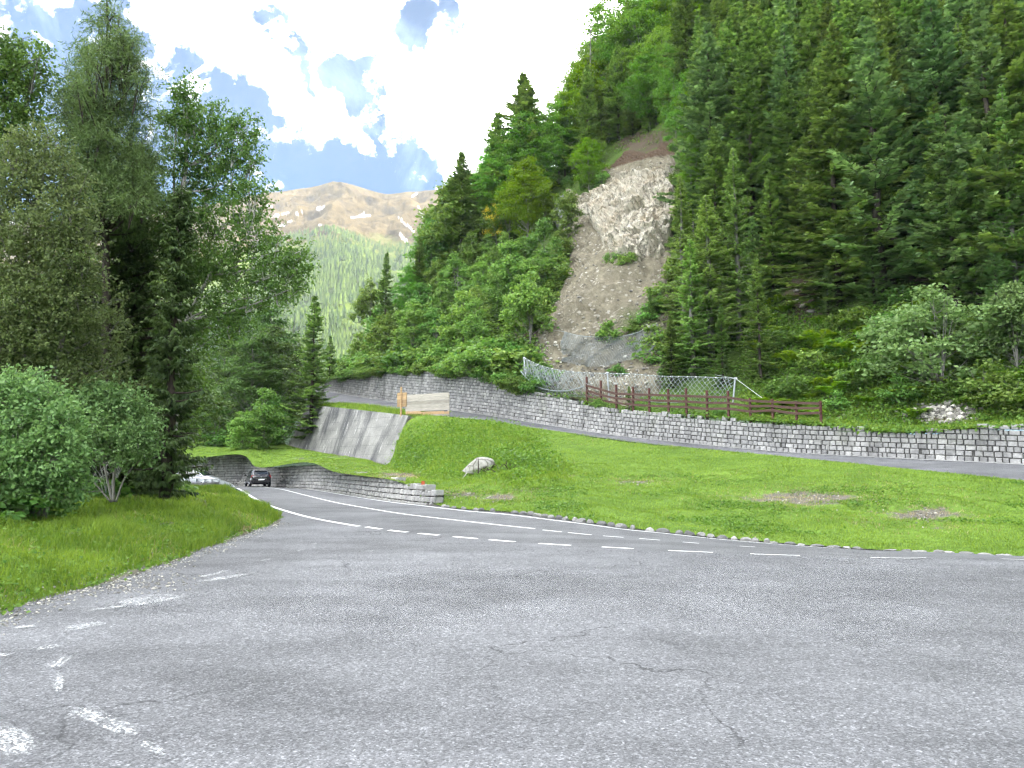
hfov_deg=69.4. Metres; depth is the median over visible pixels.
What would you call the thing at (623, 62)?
beech tree
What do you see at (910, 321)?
willow shrub
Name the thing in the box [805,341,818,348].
fern
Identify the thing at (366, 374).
shrub
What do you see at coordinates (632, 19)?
beech tree
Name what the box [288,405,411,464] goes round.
concrete wall
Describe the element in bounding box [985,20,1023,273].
spruce tree
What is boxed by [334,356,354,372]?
shrub
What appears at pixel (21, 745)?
worn paint patches
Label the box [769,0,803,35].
spruce tree
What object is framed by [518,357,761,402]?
rockfall net
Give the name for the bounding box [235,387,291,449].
broadleaf tree
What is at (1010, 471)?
road
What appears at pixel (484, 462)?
boulder
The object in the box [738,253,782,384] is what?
spruce tree
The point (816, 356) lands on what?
shrub
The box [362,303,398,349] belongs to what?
broadleaf tree
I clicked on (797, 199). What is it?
larch tree
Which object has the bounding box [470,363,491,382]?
shrub
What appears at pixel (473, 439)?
weeds
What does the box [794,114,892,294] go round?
spruce tree
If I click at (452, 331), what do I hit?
broadleaf tree
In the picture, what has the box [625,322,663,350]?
shrub
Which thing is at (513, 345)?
broadleaf tree
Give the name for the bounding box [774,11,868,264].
spruce tree
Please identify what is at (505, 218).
beech tree
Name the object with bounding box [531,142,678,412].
landslide scar
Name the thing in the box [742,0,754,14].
spruce tree
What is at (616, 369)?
shrub
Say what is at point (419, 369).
shrub
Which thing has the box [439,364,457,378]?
shrub
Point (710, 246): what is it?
larch tree
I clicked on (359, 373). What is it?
shrub
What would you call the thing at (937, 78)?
fir tree
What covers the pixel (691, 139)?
spruce tree
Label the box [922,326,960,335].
fern
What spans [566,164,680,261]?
cliff
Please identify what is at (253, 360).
alder tree
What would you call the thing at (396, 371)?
shrub
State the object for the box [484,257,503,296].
broadleaf tree
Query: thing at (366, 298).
broadleaf tree
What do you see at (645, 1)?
beech tree
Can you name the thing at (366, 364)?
shrub
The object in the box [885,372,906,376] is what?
fern
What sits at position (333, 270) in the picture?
forest
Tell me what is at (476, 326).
broadleaf tree
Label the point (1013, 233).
larch tree
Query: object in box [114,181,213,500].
spruce tree
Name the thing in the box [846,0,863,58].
spruce tree
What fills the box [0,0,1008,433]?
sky
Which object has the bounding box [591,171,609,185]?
shrub
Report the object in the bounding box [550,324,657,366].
drape net
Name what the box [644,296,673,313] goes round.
shrub
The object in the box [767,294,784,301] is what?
fern
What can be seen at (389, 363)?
shrub
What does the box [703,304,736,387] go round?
spruce tree
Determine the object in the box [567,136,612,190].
beech tree
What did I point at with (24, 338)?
willow tree
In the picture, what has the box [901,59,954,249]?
spruce tree
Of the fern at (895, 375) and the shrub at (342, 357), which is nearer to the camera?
the fern at (895, 375)
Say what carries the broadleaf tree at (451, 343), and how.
on the hillside
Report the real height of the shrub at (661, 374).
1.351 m
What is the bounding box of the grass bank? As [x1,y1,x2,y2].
[178,415,1023,555]
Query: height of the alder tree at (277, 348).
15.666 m
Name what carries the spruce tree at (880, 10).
on the hillside
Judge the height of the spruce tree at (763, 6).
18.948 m
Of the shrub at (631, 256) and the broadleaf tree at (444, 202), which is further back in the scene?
the broadleaf tree at (444, 202)
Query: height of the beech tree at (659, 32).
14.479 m
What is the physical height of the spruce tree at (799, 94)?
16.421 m
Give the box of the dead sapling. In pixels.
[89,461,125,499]
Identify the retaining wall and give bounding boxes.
[187,454,443,504]
[319,371,1023,463]
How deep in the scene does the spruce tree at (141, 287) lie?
22.48 m
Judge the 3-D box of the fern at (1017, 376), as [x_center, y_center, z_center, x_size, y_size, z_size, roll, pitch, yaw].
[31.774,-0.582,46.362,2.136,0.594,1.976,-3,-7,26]
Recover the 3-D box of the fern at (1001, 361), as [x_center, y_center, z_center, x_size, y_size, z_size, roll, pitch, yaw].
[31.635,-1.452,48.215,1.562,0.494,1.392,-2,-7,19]
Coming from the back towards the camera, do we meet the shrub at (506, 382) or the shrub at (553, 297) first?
the shrub at (553, 297)
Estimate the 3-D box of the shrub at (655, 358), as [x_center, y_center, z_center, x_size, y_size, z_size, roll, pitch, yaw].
[14.022,-3.066,64.921,5.353,3.838,5.783,5,-8,-40]
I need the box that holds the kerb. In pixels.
[429,502,1011,555]
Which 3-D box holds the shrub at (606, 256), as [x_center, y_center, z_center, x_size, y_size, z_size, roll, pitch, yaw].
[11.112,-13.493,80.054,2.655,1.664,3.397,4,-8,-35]
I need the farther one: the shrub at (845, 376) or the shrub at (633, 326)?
the shrub at (633, 326)
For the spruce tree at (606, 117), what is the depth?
121.06 m
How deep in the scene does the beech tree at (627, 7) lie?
126.60 m
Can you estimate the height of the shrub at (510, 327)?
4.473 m
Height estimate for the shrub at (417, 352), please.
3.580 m
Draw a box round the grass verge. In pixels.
[0,489,282,613]
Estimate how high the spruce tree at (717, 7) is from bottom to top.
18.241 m
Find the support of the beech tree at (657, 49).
on the hillside
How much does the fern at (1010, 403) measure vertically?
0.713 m
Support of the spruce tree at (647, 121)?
on the hillside
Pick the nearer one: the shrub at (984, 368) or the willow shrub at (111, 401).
the willow shrub at (111, 401)
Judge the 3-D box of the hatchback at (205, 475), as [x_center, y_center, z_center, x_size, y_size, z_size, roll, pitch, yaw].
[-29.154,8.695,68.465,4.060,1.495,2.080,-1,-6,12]
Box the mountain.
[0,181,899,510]
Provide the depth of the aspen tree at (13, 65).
19.77 m
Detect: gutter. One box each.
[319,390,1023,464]
[426,502,882,550]
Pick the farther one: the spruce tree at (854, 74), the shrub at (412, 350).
the shrub at (412, 350)
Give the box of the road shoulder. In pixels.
[322,405,419,416]
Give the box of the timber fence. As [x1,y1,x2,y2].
[585,377,822,425]
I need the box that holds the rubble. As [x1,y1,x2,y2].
[452,162,983,527]
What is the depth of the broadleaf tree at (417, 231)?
119.86 m
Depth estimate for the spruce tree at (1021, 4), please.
54.41 m
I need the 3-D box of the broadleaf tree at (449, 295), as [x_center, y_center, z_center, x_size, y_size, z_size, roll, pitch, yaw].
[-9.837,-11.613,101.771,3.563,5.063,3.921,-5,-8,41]
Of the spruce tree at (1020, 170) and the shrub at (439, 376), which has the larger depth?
the shrub at (439, 376)
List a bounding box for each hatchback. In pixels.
[176,471,219,483]
[244,470,270,486]
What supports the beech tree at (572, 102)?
on the hillside
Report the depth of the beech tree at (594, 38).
135.18 m
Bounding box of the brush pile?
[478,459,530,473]
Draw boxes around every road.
[235,486,1023,559]
[306,390,1023,479]
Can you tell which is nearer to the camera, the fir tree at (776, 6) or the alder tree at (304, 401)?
the fir tree at (776, 6)
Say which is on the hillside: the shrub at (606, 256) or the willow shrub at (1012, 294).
the willow shrub at (1012, 294)
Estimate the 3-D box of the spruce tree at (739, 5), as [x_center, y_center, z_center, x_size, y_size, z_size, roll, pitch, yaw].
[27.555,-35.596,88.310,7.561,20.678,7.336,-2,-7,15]
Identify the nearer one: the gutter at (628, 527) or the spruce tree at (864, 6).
the gutter at (628, 527)
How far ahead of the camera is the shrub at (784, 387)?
53.81 m
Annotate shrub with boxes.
[0,360,105,520]
[0,481,75,522]
[63,370,169,501]
[81,477,136,498]
[136,474,189,495]
[139,478,198,491]
[306,395,329,404]
[331,353,352,370]
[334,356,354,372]
[334,370,347,380]
[335,369,346,382]
[343,353,359,364]
[344,348,371,369]
[344,369,352,380]
[355,341,394,367]
[355,352,373,366]
[356,365,368,379]
[361,367,372,376]
[364,351,389,366]
[368,366,388,375]
[371,340,406,366]
[371,365,388,375]
[372,362,384,377]
[379,339,418,369]
[385,343,410,358]
[385,344,414,367]
[387,367,397,374]
[390,343,432,367]
[394,365,402,374]
[398,364,411,375]
[405,341,438,362]
[410,363,423,375]
[412,363,425,374]
[414,354,433,370]
[416,341,440,358]
[420,355,440,364]
[424,361,442,376]
[427,363,439,373]
[429,365,438,373]
[433,359,452,378]
[435,364,451,377]
[438,342,464,361]
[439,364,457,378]
[440,340,474,379]
[445,342,498,377]
[449,336,498,359]
[450,340,487,362]
[454,366,466,376]
[466,364,491,375]
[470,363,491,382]
[474,336,507,363]
[480,346,540,373]
[481,204,511,246]
[482,368,510,383]
[483,348,517,369]
[490,372,506,381]
[491,348,559,374]
[491,354,537,377]
[492,373,524,392]
[494,376,527,390]
[496,322,532,346]
[496,373,519,388]
[497,352,549,368]
[499,377,526,393]
[508,381,524,395]
[512,347,564,384]
[518,373,554,394]
[520,294,556,315]
[520,310,553,331]
[538,251,573,282]
[544,273,565,290]
[544,295,558,302]
[545,291,560,304]
[554,236,576,257]
[560,174,573,185]
[562,182,571,190]
[573,171,593,184]
[590,398,606,407]
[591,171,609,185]
[593,319,623,343]
[602,251,624,263]
[605,252,637,268]
[605,363,628,376]
[619,319,640,334]
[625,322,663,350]
[630,327,702,364]
[631,303,659,323]
[638,281,680,299]
[642,329,682,355]
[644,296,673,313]
[655,292,680,313]
[656,367,681,378]
[660,256,680,281]
[663,237,677,248]
[665,169,688,186]
[669,218,684,233]
[712,410,726,415]
[760,326,803,348]
[760,373,811,398]
[795,349,841,369]
[815,337,855,357]
[821,304,871,331]
[822,389,854,411]
[828,364,885,389]
[848,353,900,373]
[852,278,1023,390]
[855,311,895,343]
[868,372,924,407]
[879,285,926,305]
[927,377,974,399]
[950,358,1022,403]
[964,369,1023,414]
[965,331,1011,357]
[970,279,1023,367]
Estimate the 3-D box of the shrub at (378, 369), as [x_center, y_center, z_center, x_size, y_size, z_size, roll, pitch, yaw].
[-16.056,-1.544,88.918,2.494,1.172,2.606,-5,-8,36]
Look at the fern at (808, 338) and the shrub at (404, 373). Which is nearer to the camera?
the fern at (808, 338)
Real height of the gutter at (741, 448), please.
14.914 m
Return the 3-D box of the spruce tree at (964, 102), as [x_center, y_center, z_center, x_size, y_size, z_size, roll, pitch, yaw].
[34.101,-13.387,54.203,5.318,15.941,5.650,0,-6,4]
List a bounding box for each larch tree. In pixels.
[28,0,182,490]
[576,0,603,109]
[654,175,703,333]
[663,194,747,357]
[667,239,726,377]
[712,148,766,340]
[788,96,814,241]
[813,0,839,47]
[841,92,871,263]
[915,0,925,111]
[947,22,969,117]
[977,84,1023,298]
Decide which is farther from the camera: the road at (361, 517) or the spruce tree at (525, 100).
the spruce tree at (525, 100)
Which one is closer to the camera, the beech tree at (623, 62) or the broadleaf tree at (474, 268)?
the broadleaf tree at (474, 268)
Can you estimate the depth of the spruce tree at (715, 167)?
71.25 m
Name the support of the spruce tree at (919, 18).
on the hillside
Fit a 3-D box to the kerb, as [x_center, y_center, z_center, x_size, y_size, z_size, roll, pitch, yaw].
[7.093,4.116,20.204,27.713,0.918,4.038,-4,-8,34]
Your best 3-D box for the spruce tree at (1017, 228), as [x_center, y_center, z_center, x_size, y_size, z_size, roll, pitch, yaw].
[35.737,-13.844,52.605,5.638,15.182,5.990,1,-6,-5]
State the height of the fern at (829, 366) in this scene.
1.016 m
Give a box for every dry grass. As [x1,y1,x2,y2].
[1,492,265,607]
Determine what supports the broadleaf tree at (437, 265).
on the hillside
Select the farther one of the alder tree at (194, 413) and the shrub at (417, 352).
the shrub at (417, 352)
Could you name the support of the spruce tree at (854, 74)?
on the hillside
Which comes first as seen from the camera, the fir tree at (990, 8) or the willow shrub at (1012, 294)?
the willow shrub at (1012, 294)
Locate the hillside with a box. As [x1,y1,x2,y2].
[314,111,1023,431]
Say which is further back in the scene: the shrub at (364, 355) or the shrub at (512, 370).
the shrub at (364, 355)
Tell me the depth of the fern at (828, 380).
52.69 m
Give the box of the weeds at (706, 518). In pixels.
[420,472,1023,535]
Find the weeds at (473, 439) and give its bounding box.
[385,411,572,486]
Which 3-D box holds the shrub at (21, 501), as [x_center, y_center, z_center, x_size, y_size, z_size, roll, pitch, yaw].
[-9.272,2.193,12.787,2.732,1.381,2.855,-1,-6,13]
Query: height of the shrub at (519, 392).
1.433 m
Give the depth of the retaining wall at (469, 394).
51.96 m
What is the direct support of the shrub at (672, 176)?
on the hillside
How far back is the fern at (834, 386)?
51.85 m
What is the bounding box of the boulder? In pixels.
[462,457,494,474]
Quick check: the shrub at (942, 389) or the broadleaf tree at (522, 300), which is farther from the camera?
the broadleaf tree at (522, 300)
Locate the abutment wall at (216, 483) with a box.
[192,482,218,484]
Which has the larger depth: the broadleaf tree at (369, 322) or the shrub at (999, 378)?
the broadleaf tree at (369, 322)
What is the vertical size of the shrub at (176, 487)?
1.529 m
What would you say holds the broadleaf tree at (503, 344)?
on the hillside
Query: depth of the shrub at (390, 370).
85.45 m
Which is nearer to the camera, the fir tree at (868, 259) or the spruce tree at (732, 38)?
the fir tree at (868, 259)
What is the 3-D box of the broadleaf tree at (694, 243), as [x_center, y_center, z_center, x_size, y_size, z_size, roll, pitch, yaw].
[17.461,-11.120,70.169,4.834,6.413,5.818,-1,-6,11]
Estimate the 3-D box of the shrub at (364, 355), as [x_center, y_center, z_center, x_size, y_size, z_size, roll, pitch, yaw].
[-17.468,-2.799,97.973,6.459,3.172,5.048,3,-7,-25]
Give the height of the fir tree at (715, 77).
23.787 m
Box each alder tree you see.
[1,245,92,455]
[36,323,220,432]
[154,344,239,470]
[186,338,261,457]
[193,360,226,423]
[199,291,288,427]
[210,321,294,442]
[213,301,330,435]
[224,324,318,439]
[276,337,327,427]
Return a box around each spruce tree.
[25,272,125,478]
[54,228,181,496]
[85,164,207,494]
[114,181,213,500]
[280,295,337,438]
[319,336,337,403]
[366,250,399,345]
[403,236,429,301]
[430,149,486,278]
[450,194,480,271]
[469,112,522,237]
[482,71,560,202]
[553,96,578,182]
[562,64,607,171]
[570,65,605,152]
[598,64,615,142]
[599,41,636,141]
[618,59,642,135]
[622,386,637,410]
[631,45,644,128]
[639,70,655,133]
[640,288,660,326]
[644,66,661,125]
[654,313,686,387]
[658,0,699,130]
[670,14,703,176]
[671,15,726,199]
[687,125,751,279]
[691,0,729,42]
[696,31,781,238]
[699,17,742,210]
[702,1,747,169]
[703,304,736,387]
[708,0,727,40]
[710,14,773,213]
[718,22,724,42]
[719,0,748,40]
[735,1,749,37]
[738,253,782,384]
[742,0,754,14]
[746,0,763,38]
[746,8,776,143]
[751,2,808,197]
[751,170,802,290]
[754,77,807,249]
[759,0,773,14]
[759,46,882,305]
[760,0,769,17]
[760,73,811,236]
[766,0,824,164]
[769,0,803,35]
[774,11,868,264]
[778,140,812,261]
[779,76,828,266]
[787,22,872,275]
[793,0,818,29]
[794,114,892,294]
[796,38,825,137]
[809,0,836,75]
[812,0,860,76]
[823,73,897,254]
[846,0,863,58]
[851,18,936,285]
[858,0,897,51]
[859,0,924,226]
[884,0,891,54]
[888,0,923,72]
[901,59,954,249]
[907,0,958,180]
[907,91,970,296]
[914,1,925,92]
[933,97,1013,295]
[938,0,1023,280]
[940,97,1012,305]
[941,8,986,112]
[955,4,1023,252]
[956,44,1018,266]
[980,89,1023,275]
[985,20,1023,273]
[998,151,1023,279]
[1000,1,1023,212]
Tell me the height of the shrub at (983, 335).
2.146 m
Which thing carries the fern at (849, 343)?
on the hillside
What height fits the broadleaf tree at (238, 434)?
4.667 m
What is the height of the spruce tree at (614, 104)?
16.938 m
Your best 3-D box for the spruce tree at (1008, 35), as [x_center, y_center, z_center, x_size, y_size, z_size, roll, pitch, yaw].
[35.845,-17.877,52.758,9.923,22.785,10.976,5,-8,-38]
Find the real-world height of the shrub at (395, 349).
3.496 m
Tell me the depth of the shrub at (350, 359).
104.61 m
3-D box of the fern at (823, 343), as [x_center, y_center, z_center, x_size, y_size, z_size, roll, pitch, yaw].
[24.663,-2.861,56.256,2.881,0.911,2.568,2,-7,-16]
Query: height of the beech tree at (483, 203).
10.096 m
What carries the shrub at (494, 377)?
on the hillside
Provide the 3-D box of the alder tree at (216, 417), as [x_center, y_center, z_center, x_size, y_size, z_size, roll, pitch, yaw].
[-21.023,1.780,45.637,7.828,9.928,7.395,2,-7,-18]
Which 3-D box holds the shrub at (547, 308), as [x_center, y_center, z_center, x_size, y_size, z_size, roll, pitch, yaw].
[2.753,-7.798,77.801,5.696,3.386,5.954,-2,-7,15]
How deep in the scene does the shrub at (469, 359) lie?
68.31 m
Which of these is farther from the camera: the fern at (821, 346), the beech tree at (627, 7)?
the beech tree at (627, 7)
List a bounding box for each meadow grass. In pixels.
[320,401,432,416]
[734,377,1023,432]
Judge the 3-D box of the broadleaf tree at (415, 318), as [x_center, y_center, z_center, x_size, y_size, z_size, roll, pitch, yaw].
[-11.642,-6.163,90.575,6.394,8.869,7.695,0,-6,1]
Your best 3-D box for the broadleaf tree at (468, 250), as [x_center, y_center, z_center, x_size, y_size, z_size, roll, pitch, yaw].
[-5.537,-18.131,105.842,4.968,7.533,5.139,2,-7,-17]
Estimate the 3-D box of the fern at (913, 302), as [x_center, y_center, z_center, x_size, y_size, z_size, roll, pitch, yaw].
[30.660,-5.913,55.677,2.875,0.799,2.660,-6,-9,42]
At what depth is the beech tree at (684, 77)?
90.62 m
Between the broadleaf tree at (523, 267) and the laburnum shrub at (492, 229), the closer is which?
the broadleaf tree at (523, 267)
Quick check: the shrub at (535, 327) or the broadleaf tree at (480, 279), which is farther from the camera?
the broadleaf tree at (480, 279)
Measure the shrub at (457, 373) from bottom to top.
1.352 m
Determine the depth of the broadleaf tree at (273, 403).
82.66 m
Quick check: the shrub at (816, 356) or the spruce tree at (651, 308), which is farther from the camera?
the spruce tree at (651, 308)
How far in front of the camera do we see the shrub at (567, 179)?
113.06 m
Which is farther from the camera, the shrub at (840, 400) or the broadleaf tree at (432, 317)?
the broadleaf tree at (432, 317)
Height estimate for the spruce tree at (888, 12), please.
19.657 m
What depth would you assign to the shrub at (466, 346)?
72.92 m
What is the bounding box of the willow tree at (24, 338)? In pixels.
[0,111,149,481]
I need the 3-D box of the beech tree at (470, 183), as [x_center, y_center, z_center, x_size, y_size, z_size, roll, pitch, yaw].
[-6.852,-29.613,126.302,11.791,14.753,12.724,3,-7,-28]
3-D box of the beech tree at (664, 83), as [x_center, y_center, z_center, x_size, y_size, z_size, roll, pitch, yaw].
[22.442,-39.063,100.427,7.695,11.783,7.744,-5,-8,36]
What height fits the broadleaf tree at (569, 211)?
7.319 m
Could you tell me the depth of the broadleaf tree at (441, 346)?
80.85 m
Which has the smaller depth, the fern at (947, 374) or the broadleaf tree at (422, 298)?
the fern at (947, 374)
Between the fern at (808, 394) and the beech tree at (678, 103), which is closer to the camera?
the fern at (808, 394)
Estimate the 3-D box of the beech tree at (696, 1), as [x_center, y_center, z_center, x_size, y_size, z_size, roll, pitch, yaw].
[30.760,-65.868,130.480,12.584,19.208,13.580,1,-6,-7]
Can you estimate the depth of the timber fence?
52.02 m
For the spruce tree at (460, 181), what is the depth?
109.63 m
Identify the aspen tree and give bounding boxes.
[0,24,64,187]
[58,144,219,491]
[146,67,320,488]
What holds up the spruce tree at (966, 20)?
on the hillside
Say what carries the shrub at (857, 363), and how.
on the hillside
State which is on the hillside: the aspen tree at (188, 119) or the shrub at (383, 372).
the shrub at (383, 372)
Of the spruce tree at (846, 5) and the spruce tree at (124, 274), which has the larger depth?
the spruce tree at (846, 5)
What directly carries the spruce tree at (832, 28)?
on the hillside
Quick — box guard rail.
[181,478,234,488]
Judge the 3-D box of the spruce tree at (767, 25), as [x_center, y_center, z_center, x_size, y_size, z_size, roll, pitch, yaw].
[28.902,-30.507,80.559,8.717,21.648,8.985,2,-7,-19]
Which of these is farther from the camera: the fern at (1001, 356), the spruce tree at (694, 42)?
the spruce tree at (694, 42)
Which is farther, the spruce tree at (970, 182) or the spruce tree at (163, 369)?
the spruce tree at (970, 182)
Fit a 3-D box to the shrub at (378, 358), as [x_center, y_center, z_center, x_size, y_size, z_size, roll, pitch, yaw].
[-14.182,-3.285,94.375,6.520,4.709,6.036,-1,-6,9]
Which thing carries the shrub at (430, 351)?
on the hillside
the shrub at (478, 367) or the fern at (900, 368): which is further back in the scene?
the shrub at (478, 367)
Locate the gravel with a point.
(98, 587)
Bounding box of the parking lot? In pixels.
[0,510,1023,767]
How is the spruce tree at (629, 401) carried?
on the hillside
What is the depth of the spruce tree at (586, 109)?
112.57 m
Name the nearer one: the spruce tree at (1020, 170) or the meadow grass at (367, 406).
the spruce tree at (1020, 170)
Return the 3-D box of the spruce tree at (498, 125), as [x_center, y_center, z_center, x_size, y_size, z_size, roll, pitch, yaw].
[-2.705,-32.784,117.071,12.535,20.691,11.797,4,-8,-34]
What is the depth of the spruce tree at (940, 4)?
63.34 m
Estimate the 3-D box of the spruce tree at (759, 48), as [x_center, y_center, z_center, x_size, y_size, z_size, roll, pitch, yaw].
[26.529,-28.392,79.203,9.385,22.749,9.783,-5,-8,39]
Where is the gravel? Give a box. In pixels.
[0,519,288,634]
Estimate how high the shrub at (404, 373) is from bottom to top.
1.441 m
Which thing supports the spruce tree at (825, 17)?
on the hillside
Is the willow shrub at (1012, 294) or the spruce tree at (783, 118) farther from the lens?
the spruce tree at (783, 118)
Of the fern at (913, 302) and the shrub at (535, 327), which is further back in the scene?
the shrub at (535, 327)
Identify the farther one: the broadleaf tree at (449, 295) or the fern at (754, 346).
the broadleaf tree at (449, 295)
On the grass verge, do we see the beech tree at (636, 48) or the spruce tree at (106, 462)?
the spruce tree at (106, 462)
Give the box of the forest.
[244,223,427,417]
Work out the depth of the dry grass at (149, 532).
14.40 m
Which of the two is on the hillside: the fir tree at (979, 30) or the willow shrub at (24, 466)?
the fir tree at (979, 30)
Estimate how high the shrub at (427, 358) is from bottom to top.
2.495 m
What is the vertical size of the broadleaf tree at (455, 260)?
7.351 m
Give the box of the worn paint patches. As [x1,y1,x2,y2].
[0,543,372,752]
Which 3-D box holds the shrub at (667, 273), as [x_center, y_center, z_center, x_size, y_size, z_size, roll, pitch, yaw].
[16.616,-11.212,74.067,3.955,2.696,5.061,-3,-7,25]
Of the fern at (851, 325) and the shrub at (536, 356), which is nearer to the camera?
the fern at (851, 325)
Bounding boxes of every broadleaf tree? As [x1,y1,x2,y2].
[193,399,237,457]
[223,411,264,449]
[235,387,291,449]
[258,396,298,444]
[345,333,366,357]
[347,274,382,344]
[357,312,398,354]
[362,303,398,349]
[387,299,440,363]
[390,299,407,325]
[396,310,423,342]
[401,282,437,312]
[403,216,454,293]
[409,175,491,274]
[411,208,447,254]
[414,305,451,343]
[418,268,435,299]
[418,338,431,349]
[421,286,458,341]
[422,257,455,293]
[426,293,451,304]
[427,282,451,302]
[429,290,495,345]
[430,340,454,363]
[436,251,474,298]
[440,340,455,354]
[447,297,491,346]
[451,280,481,322]
[456,231,488,279]
[462,285,499,333]
[463,253,492,293]
[465,306,502,337]
[471,260,491,298]
[478,233,498,262]
[480,273,512,330]
[482,239,525,306]
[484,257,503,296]
[487,231,513,273]
[489,337,510,356]
[495,242,525,284]
[495,267,559,353]
[497,342,508,351]
[503,236,539,265]
[503,341,525,354]
[513,257,543,290]
[521,193,556,235]
[522,213,564,269]
[524,247,562,288]
[549,190,584,241]
[669,315,680,329]
[670,237,720,292]
[776,228,801,268]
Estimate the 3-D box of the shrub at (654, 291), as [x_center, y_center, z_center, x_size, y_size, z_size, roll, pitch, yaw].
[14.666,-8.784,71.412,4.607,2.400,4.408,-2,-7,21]
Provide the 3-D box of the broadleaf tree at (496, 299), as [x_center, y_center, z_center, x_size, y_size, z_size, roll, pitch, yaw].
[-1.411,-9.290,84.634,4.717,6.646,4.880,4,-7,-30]
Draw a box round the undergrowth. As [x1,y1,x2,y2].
[325,115,1023,434]
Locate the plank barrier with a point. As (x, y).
(430, 404)
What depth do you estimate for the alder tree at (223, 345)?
99.58 m
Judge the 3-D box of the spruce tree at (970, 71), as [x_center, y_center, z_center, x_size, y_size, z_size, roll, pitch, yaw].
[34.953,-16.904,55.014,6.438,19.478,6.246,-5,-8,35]
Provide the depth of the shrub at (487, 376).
66.99 m
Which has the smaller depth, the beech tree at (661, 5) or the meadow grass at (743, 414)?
the meadow grass at (743, 414)
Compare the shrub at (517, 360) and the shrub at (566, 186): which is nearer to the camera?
the shrub at (517, 360)
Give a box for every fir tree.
[652,21,757,225]
[739,216,774,300]
[746,0,803,153]
[747,23,806,222]
[813,15,959,300]
[814,266,841,317]
[831,0,842,12]
[853,240,896,307]
[882,0,994,283]
[890,17,923,199]
[898,102,1014,306]
[907,0,977,211]
[921,0,1023,296]
[930,147,1012,302]
[971,239,1011,320]
[983,0,996,14]
[1001,0,1023,100]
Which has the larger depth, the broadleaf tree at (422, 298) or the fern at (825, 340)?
the broadleaf tree at (422, 298)
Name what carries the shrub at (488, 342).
on the hillside
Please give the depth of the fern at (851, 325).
57.15 m
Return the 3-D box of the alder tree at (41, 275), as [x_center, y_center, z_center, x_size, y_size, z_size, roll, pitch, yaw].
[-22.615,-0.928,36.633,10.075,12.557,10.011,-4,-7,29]
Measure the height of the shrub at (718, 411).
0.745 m
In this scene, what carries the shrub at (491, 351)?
on the hillside
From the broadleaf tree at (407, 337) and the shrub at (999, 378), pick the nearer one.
the shrub at (999, 378)
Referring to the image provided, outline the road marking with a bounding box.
[237,487,1023,559]
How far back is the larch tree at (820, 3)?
78.10 m
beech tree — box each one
[388,262,425,308]
[441,168,478,219]
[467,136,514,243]
[473,143,541,232]
[473,190,501,242]
[485,108,566,184]
[486,138,520,228]
[489,176,525,239]
[491,125,554,205]
[492,155,561,242]
[518,111,563,186]
[534,146,558,196]
[539,62,604,131]
[541,109,562,172]
[542,98,579,183]
[543,82,600,168]
[557,26,610,124]
[562,44,606,128]
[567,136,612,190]
[569,0,659,67]
[579,31,629,103]
[591,0,654,78]
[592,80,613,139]
[599,0,674,62]
[599,46,635,121]
[612,43,668,131]
[615,0,673,43]
[622,32,662,70]
[630,22,678,89]
[634,0,676,42]
[646,42,670,110]
[647,39,677,105]
[649,53,688,137]
[659,74,688,162]
[664,0,702,22]
[667,77,688,131]
[676,37,717,88]
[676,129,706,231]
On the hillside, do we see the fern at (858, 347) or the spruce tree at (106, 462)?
the fern at (858, 347)
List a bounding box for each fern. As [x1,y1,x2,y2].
[745,340,761,349]
[751,396,785,408]
[765,299,778,305]
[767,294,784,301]
[771,301,798,311]
[772,350,802,362]
[780,399,804,406]
[791,331,834,344]
[798,391,820,398]
[800,347,818,352]
[800,409,825,415]
[803,315,827,323]
[803,328,839,338]
[805,299,821,306]
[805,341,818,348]
[806,377,822,385]
[812,343,839,351]
[813,337,855,343]
[814,339,860,345]
[814,380,856,395]
[817,359,861,370]
[817,367,843,375]
[823,376,844,385]
[824,341,857,353]
[831,343,870,355]
[834,318,862,327]
[848,325,865,332]
[853,395,876,403]
[869,362,911,376]
[870,386,924,399]
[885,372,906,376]
[894,408,932,416]
[897,299,927,306]
[920,377,941,384]
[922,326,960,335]
[926,366,969,378]
[934,356,963,369]
[958,394,992,405]
[985,346,1012,357]
[985,357,1009,363]
[995,398,1023,409]
[1000,369,1023,378]
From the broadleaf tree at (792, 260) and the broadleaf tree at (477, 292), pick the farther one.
the broadleaf tree at (477, 292)
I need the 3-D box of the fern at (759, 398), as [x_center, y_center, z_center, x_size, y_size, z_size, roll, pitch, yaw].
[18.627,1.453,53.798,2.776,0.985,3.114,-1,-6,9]
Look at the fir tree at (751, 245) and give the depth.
67.24 m
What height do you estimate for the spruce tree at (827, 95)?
22.746 m
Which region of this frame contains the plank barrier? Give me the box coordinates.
[397,387,449,416]
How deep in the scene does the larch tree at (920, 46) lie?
66.00 m
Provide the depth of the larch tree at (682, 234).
67.58 m
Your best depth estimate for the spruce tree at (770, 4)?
96.88 m
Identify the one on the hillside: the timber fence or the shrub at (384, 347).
the shrub at (384, 347)

